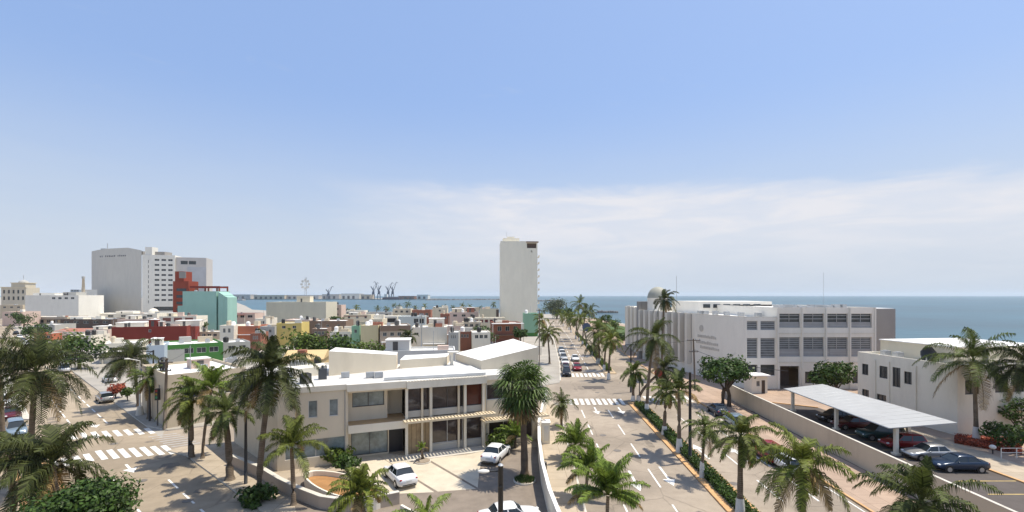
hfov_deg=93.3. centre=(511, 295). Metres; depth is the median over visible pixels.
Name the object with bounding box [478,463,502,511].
street lamp
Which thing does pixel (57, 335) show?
flat roofed house
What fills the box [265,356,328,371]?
white yard building
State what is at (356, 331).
teal strip house
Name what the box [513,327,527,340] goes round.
broadleaf tree
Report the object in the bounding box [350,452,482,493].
car park
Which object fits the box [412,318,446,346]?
white tall house
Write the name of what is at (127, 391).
shrub
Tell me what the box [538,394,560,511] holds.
boundary wall
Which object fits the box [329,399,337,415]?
window
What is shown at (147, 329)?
red house
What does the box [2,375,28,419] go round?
median
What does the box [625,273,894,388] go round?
campus building
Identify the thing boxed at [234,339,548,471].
showroom building
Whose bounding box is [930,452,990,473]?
parked car
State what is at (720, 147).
sky
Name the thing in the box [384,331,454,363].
blank white wall house
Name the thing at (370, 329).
yellow side house
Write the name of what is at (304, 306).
hall building
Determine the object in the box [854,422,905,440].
parked car
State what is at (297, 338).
broadleaf tree
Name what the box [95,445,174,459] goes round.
zebra crossing
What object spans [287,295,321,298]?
port shed
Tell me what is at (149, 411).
utility pole
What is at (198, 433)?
cross street
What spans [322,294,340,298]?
port shed
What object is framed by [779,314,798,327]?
window
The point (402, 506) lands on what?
garden wall
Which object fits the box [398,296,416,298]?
port shed
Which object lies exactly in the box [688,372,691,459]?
utility pole
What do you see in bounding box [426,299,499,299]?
breakwater
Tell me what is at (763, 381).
door
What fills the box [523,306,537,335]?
mint building
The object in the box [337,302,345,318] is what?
pale pink house
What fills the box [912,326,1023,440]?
palm tree
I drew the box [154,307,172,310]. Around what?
window
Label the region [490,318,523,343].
building
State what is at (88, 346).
broadleaf tree
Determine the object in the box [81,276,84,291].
chimney
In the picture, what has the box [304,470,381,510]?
planter basin
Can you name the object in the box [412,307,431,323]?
brick red house
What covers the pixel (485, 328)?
broadleaf tree
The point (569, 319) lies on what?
palm tree
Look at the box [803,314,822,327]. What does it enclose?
window
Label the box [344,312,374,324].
cream house
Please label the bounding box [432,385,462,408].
window
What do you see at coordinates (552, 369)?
pavement
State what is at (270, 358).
palm tree
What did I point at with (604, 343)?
palm tree
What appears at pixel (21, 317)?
broadleaf tree
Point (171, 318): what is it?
building
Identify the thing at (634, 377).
palm tree
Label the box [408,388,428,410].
window
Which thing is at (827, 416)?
parked car
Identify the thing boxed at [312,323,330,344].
flat roofed house
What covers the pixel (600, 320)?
palm tree
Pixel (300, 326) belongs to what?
yellow house
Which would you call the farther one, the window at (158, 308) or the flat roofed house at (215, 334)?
the window at (158, 308)
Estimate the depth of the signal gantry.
84.58 m
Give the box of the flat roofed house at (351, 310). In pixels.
[346,306,367,313]
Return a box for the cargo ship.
[382,294,401,299]
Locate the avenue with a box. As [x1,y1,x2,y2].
[546,319,868,511]
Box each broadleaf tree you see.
[6,311,37,327]
[8,469,143,511]
[18,322,52,336]
[24,329,88,360]
[50,336,110,368]
[276,328,318,352]
[293,330,340,349]
[314,335,357,350]
[328,316,343,318]
[347,339,385,350]
[472,324,498,340]
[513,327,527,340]
[543,297,567,318]
[561,307,573,315]
[600,315,611,323]
[608,319,620,327]
[614,331,624,340]
[697,353,755,406]
[807,359,857,388]
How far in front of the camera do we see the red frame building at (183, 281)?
226.45 m
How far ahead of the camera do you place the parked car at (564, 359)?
111.25 m
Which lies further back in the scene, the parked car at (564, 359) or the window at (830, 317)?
the parked car at (564, 359)
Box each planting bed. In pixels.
[563,320,612,371]
[636,407,734,510]
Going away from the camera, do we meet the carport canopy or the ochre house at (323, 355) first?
the carport canopy
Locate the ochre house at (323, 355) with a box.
[284,349,328,363]
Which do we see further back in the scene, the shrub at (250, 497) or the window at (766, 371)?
the window at (766, 371)
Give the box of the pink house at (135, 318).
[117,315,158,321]
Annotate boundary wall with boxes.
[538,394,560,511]
[725,385,1016,511]
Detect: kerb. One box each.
[547,323,586,511]
[616,347,873,511]
[772,402,1023,482]
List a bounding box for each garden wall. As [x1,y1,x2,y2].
[231,454,399,511]
[400,504,414,511]
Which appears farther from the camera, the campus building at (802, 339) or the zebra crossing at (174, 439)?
the campus building at (802, 339)
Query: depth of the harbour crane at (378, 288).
2118.50 m
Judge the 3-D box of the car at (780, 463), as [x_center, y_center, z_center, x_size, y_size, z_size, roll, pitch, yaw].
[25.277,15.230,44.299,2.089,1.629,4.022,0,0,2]
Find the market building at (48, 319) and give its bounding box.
[40,315,87,323]
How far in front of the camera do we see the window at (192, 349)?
106.84 m
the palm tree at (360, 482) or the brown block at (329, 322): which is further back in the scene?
the brown block at (329, 322)
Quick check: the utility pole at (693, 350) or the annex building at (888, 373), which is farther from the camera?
the utility pole at (693, 350)
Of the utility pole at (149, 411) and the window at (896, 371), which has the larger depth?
the window at (896, 371)
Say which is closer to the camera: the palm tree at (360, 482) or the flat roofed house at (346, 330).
the palm tree at (360, 482)
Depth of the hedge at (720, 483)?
43.70 m
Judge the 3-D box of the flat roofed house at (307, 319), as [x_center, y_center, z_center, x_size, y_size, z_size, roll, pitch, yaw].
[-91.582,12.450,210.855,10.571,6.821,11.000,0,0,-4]
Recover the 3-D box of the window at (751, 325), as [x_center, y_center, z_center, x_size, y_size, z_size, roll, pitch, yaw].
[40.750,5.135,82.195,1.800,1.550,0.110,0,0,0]
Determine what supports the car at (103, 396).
on the boulevard
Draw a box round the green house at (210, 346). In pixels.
[164,336,222,361]
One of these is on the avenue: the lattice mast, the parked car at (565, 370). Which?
the parked car at (565, 370)
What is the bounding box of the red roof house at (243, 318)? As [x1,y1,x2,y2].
[237,312,264,323]
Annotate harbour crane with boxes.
[371,282,378,298]
[373,281,380,298]
[390,282,397,296]
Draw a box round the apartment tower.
[500,232,538,328]
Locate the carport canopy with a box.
[784,384,956,455]
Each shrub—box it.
[106,383,123,398]
[119,387,134,400]
[233,482,278,509]
[320,445,355,463]
[332,452,361,471]
[485,430,515,446]
[978,419,1023,448]
[997,396,1023,430]
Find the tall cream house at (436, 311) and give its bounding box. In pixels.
[432,305,447,317]
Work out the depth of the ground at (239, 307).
631.78 m
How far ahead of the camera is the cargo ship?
2051.00 m
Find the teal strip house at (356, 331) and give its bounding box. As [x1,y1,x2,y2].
[352,320,365,347]
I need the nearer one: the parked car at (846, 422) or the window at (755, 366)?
the parked car at (846, 422)
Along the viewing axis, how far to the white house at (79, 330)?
172.68 m
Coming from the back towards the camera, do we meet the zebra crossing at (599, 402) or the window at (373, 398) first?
the zebra crossing at (599, 402)
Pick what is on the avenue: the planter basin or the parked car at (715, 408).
the parked car at (715, 408)
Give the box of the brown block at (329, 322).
[309,317,353,333]
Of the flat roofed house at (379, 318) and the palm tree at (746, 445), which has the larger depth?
the flat roofed house at (379, 318)
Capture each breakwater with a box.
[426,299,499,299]
[596,310,617,312]
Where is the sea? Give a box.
[0,296,1023,342]
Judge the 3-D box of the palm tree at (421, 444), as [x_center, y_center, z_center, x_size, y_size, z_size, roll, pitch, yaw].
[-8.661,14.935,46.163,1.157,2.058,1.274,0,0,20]
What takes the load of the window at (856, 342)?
in the campus building at (802, 339)
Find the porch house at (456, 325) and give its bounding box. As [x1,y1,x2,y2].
[444,321,463,344]
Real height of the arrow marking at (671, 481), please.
0.001 m
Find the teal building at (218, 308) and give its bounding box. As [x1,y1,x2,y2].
[178,290,236,329]
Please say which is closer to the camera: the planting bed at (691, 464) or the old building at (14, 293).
the planting bed at (691, 464)
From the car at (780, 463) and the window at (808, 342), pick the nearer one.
the car at (780, 463)
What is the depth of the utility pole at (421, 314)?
117.91 m
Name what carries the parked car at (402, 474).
on the car park at (484, 495)
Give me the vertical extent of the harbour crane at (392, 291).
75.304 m
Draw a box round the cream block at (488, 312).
[480,307,498,316]
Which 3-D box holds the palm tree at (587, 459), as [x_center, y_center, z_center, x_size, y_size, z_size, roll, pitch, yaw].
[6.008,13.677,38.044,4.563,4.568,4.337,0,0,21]
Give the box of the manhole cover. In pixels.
[182,499,193,502]
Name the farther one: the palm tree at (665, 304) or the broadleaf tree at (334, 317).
the broadleaf tree at (334, 317)
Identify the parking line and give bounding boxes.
[845,434,1023,494]
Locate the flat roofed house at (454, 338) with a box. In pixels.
[449,320,459,350]
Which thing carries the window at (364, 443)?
in the showroom building at (367, 402)
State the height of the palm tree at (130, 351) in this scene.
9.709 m
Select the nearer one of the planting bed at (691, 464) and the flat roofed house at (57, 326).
the planting bed at (691, 464)
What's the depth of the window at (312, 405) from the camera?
44.75 m
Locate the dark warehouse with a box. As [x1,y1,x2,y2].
[60,316,125,327]
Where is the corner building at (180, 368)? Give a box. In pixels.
[142,346,245,427]
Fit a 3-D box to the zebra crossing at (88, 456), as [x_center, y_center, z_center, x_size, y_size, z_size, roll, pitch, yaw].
[-43.341,15.968,45.809,3.210,0.001,5.435,0,0,43]
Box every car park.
[288,447,546,511]
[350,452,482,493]
[751,404,1023,511]
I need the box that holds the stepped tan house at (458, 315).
[449,307,477,323]
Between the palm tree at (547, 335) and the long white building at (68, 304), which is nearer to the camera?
the palm tree at (547, 335)
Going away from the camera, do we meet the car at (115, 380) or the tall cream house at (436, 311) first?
the car at (115, 380)
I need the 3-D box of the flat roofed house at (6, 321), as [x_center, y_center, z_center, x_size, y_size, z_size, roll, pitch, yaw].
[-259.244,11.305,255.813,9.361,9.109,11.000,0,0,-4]
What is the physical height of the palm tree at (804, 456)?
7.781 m
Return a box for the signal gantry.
[50,350,153,363]
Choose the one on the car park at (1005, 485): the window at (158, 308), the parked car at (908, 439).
the parked car at (908, 439)
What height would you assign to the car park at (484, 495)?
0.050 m
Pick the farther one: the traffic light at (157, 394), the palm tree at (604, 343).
the palm tree at (604, 343)
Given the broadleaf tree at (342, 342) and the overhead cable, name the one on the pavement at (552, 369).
the broadleaf tree at (342, 342)
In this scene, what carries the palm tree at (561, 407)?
on the pavement at (213, 462)
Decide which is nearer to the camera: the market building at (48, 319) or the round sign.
the round sign
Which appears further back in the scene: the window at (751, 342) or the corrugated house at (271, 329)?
the corrugated house at (271, 329)
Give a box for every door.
[389,428,402,451]
[762,380,764,392]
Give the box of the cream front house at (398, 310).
[393,306,412,315]
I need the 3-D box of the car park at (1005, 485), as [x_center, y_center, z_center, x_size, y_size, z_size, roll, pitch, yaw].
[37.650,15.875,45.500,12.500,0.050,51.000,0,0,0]
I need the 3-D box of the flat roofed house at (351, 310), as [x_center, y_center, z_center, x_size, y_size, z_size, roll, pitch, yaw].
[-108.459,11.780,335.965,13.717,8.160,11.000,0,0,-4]
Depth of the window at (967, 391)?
54.97 m
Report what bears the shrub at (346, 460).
in the planter basin
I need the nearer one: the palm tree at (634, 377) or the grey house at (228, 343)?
the palm tree at (634, 377)
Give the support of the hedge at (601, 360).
on the planting bed at (572, 329)
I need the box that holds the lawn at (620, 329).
[588,321,624,334]
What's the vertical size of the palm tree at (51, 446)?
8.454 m
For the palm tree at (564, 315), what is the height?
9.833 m
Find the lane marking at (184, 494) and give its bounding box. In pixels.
[0,321,864,511]
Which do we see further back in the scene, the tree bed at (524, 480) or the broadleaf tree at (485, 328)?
the broadleaf tree at (485, 328)
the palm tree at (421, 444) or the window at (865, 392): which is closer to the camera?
the palm tree at (421, 444)
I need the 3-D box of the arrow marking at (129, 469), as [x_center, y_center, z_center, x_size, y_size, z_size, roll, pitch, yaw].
[-35.239,15.966,44.616,1.065,0.001,3.126,0,0,-34]
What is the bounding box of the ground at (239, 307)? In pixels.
[0,297,624,437]
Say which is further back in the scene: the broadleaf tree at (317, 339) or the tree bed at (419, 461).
the broadleaf tree at (317, 339)
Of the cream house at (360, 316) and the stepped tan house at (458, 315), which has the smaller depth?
the stepped tan house at (458, 315)
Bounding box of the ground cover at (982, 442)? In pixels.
[954,433,1021,454]
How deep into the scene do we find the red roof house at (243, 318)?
262.90 m
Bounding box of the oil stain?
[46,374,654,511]
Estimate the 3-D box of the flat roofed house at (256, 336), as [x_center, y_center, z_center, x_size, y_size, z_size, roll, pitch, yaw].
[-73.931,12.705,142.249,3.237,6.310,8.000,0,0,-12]
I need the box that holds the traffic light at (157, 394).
[155,388,160,425]
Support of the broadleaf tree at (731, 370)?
on the pavement at (710, 394)
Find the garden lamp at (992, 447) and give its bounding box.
[989,445,996,453]
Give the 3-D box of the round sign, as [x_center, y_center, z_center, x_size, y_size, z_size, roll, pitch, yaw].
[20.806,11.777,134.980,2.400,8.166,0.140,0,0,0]
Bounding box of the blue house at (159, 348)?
[146,337,168,363]
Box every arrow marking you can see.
[123,464,136,472]
[628,471,641,490]
[659,467,674,485]
[693,445,709,458]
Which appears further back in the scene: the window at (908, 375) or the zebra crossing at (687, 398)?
the zebra crossing at (687, 398)
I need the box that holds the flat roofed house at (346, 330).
[330,326,351,347]
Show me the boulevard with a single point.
(160, 492)
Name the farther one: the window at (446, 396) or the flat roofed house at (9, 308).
the flat roofed house at (9, 308)
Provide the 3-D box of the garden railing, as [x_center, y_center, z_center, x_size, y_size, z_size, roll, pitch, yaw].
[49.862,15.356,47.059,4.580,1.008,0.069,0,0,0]
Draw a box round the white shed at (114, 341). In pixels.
[100,336,148,363]
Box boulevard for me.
[0,319,260,511]
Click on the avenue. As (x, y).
(687, 492)
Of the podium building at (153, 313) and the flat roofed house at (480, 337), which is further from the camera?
the podium building at (153, 313)
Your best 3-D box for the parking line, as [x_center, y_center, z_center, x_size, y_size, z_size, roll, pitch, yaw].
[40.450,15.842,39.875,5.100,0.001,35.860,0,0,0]
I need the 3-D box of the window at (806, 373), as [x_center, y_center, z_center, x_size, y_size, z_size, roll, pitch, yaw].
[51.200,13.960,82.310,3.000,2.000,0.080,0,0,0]
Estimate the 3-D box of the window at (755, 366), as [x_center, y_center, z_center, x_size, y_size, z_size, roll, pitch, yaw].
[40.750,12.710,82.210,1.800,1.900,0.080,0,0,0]
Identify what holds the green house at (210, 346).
on the pavement at (552, 369)
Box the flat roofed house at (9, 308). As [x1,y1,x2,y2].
[0,304,24,317]
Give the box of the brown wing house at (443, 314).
[440,310,449,323]
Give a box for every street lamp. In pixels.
[124,358,143,415]
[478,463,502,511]
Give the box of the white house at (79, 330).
[52,327,92,339]
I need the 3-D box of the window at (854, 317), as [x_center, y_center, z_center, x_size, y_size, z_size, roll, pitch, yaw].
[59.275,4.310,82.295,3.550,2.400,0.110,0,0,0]
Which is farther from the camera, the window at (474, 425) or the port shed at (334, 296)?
the port shed at (334, 296)
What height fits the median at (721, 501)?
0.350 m
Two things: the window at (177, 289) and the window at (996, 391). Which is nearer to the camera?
the window at (996, 391)
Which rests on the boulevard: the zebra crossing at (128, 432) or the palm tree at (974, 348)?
the zebra crossing at (128, 432)
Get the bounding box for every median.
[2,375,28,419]
[563,320,616,373]
[627,402,758,511]
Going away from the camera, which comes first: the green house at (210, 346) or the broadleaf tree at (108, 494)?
the broadleaf tree at (108, 494)
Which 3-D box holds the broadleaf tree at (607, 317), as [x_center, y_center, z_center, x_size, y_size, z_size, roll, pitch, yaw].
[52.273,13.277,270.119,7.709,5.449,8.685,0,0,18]
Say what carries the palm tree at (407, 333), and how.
on the pavement at (552, 369)
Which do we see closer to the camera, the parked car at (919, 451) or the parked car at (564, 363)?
the parked car at (919, 451)
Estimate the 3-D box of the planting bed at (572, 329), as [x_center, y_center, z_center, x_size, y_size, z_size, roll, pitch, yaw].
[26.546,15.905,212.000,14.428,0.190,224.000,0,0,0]
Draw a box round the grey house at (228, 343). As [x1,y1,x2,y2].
[219,337,249,357]
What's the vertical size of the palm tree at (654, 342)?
13.051 m
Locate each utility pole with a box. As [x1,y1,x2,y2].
[148,381,150,420]
[159,358,172,429]
[188,398,190,454]
[244,411,247,483]
[419,313,423,346]
[536,309,541,370]
[625,343,636,391]
[687,339,699,390]
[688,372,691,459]
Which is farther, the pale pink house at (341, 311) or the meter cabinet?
the pale pink house at (341, 311)
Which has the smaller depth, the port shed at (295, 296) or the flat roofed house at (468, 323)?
the flat roofed house at (468, 323)
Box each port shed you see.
[232,294,257,298]
[254,295,286,298]
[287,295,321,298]
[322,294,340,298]
[341,294,360,298]
[360,294,374,298]
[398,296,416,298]
[417,295,429,298]
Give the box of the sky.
[0,0,1023,295]
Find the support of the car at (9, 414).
on the boulevard
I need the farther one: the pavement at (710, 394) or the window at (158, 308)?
the window at (158, 308)
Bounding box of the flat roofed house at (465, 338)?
[460,326,471,350]
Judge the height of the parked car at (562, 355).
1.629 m
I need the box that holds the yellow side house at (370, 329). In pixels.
[361,320,384,349]
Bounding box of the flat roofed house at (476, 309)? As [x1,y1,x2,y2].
[456,306,478,316]
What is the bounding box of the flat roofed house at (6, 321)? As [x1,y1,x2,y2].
[2,309,40,325]
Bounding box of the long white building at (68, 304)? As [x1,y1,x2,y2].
[25,292,103,317]
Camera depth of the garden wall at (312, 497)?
37.21 m
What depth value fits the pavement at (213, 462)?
44.27 m
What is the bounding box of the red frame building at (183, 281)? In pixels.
[173,271,227,312]
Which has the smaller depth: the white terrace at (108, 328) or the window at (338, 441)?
the window at (338, 441)
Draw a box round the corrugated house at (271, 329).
[260,324,276,339]
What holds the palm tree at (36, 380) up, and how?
on the planting bed
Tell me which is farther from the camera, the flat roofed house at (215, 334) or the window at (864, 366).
the flat roofed house at (215, 334)
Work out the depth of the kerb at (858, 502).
38.28 m
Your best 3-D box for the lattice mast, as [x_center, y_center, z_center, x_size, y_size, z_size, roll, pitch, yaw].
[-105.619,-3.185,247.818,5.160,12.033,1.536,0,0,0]
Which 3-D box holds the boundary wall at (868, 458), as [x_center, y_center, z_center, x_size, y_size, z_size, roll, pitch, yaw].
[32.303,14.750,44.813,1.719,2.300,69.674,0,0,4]
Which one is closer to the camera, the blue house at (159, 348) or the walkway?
the walkway
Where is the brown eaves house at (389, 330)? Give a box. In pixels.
[380,320,410,350]
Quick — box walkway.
[904,428,1023,480]
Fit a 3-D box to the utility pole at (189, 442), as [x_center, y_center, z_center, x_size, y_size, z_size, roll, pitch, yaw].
[-31.944,13.009,47.887,0.260,5.903,0.247,0,0,0]
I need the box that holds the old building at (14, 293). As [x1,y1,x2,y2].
[0,275,39,304]
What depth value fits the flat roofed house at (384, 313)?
320.73 m
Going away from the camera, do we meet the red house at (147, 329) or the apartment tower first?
the red house at (147, 329)
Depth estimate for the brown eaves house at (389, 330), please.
127.07 m
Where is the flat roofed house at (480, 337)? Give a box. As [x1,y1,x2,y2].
[471,327,489,348]
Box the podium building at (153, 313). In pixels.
[100,308,172,317]
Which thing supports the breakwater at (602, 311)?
in the sea
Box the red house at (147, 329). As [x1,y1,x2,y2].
[112,317,203,343]
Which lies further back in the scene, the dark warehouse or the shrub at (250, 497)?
the dark warehouse
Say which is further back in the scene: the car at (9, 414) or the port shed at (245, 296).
the port shed at (245, 296)
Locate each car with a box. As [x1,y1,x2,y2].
[4,407,21,419]
[5,416,28,435]
[57,362,70,371]
[95,391,113,403]
[102,374,117,382]
[383,462,417,488]
[477,500,540,511]
[480,442,510,463]
[560,353,566,359]
[561,357,569,363]
[561,362,570,368]
[561,365,571,376]
[571,354,579,360]
[572,362,581,370]
[707,403,729,416]
[723,412,741,424]
[755,439,786,462]
[770,452,799,467]
[815,408,850,422]
[830,415,870,429]
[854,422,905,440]
[877,432,927,448]
[900,442,957,461]
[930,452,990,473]
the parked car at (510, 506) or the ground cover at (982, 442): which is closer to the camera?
the parked car at (510, 506)
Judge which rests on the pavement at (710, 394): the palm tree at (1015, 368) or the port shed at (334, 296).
the palm tree at (1015, 368)
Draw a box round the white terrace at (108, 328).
[85,320,115,339]
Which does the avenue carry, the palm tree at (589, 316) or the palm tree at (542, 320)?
the palm tree at (589, 316)
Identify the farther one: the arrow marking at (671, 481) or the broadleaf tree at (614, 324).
the broadleaf tree at (614, 324)
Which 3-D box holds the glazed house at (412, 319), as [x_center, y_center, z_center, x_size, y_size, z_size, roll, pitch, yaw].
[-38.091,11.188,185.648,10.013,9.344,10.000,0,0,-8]
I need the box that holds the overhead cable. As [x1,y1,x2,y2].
[696,350,784,370]
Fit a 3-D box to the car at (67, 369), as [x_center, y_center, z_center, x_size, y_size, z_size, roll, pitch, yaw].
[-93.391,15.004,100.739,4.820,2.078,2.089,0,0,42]
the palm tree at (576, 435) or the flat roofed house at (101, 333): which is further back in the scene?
the flat roofed house at (101, 333)
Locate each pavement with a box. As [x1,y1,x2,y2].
[0,310,559,430]
[167,400,584,511]
[582,318,1023,511]
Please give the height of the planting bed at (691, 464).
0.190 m
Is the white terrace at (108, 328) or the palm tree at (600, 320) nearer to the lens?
the palm tree at (600, 320)
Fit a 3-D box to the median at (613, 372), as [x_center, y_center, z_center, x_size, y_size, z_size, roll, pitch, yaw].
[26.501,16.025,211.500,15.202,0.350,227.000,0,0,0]
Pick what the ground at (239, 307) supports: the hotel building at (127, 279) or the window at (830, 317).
the hotel building at (127, 279)
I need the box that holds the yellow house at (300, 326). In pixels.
[276,319,308,345]
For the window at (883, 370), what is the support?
in the annex building at (888, 373)
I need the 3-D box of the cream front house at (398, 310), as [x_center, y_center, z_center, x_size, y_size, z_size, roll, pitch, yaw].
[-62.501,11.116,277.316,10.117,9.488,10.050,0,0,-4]
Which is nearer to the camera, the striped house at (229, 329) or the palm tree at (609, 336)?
the palm tree at (609, 336)
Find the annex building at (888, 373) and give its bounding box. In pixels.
[858,338,1023,434]
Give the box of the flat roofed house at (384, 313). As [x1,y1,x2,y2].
[366,310,392,314]
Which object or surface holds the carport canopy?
on the car park at (1005, 485)
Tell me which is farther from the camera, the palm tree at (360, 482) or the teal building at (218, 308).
the teal building at (218, 308)
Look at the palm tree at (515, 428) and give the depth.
49.59 m
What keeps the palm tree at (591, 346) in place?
on the median at (613, 372)
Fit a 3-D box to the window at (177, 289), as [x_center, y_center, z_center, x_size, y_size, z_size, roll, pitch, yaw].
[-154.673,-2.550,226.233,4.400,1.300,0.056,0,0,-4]
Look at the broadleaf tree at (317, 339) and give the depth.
104.40 m
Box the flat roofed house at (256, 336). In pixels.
[250,328,267,350]
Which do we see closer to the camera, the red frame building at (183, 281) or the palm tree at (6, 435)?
the palm tree at (6, 435)
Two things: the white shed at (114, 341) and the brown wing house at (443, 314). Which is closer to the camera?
the white shed at (114, 341)
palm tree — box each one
[0,324,24,459]
[0,328,97,455]
[0,420,42,508]
[0,421,115,511]
[95,338,161,406]
[123,361,164,418]
[154,375,221,458]
[173,361,237,458]
[188,389,258,481]
[218,329,321,484]
[256,415,330,505]
[326,463,390,511]
[392,493,451,511]
[399,329,418,343]
[415,441,428,458]
[487,359,553,474]
[494,419,532,447]
[533,309,551,346]
[534,322,562,363]
[548,387,578,426]
[552,309,563,326]
[552,418,596,459]
[556,440,615,499]
[558,311,575,332]
[563,309,580,340]
[564,447,650,511]
[566,308,589,345]
[568,304,598,329]
[569,294,588,338]
[573,303,599,344]
[579,332,608,363]
[583,317,610,362]
[589,315,611,354]
[589,322,622,369]
[595,327,623,379]
[620,361,647,401]
[623,317,680,410]
[636,355,678,400]
[646,379,686,434]
[653,289,679,360]
[653,367,703,452]
[681,408,728,477]
[702,410,778,511]
[747,422,857,511]
[846,455,1003,511]
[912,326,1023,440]
[983,339,1023,402]
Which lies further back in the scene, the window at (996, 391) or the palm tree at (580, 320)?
the palm tree at (580, 320)
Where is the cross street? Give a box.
[159,383,559,451]
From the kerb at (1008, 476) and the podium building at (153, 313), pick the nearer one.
the kerb at (1008, 476)
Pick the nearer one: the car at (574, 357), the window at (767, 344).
the window at (767, 344)
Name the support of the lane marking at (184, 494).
on the boulevard
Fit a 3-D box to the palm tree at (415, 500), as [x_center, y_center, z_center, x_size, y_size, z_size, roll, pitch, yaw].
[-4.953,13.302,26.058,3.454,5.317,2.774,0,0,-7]
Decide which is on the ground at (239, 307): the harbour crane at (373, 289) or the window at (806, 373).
the harbour crane at (373, 289)
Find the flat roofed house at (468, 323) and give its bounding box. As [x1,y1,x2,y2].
[462,318,481,329]
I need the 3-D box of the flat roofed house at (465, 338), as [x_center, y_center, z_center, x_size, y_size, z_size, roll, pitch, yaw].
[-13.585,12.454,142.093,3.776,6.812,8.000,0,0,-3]
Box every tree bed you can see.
[414,458,430,464]
[513,473,535,485]
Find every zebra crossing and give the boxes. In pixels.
[54,453,94,465]
[71,428,154,438]
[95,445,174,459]
[150,433,196,446]
[561,373,604,376]
[564,399,625,404]
[643,396,693,401]
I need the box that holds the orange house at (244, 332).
[237,321,267,340]
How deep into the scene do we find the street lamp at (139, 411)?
64.06 m
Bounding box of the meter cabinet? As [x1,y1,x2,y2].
[541,419,550,443]
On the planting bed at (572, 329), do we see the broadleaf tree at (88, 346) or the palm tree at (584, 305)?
the palm tree at (584, 305)
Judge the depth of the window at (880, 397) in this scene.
64.27 m
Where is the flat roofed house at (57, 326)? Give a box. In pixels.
[36,321,75,331]
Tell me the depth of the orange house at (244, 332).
149.40 m
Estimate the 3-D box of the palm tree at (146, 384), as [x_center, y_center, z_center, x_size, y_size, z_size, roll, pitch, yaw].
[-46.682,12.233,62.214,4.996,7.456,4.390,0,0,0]
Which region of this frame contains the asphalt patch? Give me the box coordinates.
[582,386,604,388]
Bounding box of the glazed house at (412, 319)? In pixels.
[398,312,425,335]
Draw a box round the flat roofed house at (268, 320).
[255,310,276,323]
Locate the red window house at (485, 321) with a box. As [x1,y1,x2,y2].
[468,314,504,327]
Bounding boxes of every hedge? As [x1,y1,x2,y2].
[576,332,611,370]
[634,400,760,511]
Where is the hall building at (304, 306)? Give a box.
[266,296,336,322]
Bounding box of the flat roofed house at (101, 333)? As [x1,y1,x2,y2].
[67,330,109,349]
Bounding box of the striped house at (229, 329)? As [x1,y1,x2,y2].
[220,320,245,339]
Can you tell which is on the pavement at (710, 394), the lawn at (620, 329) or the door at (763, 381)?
the lawn at (620, 329)
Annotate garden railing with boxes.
[1001,448,1023,457]
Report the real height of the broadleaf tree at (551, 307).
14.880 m
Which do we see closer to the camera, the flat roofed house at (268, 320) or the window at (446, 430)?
the window at (446, 430)
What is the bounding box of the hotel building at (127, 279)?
[85,243,212,312]
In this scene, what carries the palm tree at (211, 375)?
on the pavement at (213, 462)
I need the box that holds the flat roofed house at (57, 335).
[34,329,61,340]
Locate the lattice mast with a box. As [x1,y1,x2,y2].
[300,277,309,295]
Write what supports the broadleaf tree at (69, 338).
on the boulevard
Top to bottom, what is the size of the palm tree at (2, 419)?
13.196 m
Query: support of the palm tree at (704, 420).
on the planting bed at (691, 464)
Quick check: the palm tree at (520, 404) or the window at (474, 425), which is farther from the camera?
the window at (474, 425)
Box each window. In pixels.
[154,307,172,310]
[163,318,170,321]
[176,288,185,290]
[184,348,193,353]
[197,347,205,352]
[209,346,217,351]
[285,436,344,459]
[308,400,317,417]
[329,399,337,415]
[351,430,387,455]
[352,391,383,406]
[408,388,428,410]
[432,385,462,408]
[432,419,462,443]
[467,384,481,405]
[467,417,481,438]
[487,384,533,399]
[489,418,531,437]
[747,321,756,329]
[747,338,756,357]
[748,365,756,371]
[761,321,774,329]
[761,338,774,357]
[761,365,774,375]
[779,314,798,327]
[779,337,798,348]
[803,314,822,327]
[803,337,822,348]
[805,372,811,382]
[827,314,846,327]
[827,337,846,348]
[851,314,870,327]
[851,337,870,348]
[853,372,857,382]
[862,364,867,374]
[862,389,868,396]
[877,394,885,400]
[880,366,886,378]
[893,367,899,387]
[905,371,911,384]
[965,380,978,394]
[995,382,1007,392]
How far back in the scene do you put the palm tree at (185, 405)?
46.36 m
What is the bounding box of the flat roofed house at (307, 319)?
[285,316,318,321]
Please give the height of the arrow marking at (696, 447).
0.001 m
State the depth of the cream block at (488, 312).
214.28 m
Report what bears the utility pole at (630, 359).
on the avenue
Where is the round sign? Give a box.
[582,323,590,350]
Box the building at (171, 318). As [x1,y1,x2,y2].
[159,312,207,331]
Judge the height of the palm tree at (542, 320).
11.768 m
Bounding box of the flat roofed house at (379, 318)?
[369,315,386,323]
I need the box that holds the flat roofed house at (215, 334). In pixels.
[200,328,219,339]
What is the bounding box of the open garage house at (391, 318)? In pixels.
[373,314,398,322]
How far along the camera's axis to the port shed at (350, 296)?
2160.00 m
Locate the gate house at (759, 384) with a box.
[744,372,770,392]
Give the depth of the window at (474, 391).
51.04 m
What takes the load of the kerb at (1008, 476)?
on the car park at (1005, 485)
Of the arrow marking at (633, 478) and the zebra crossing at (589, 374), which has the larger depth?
the zebra crossing at (589, 374)

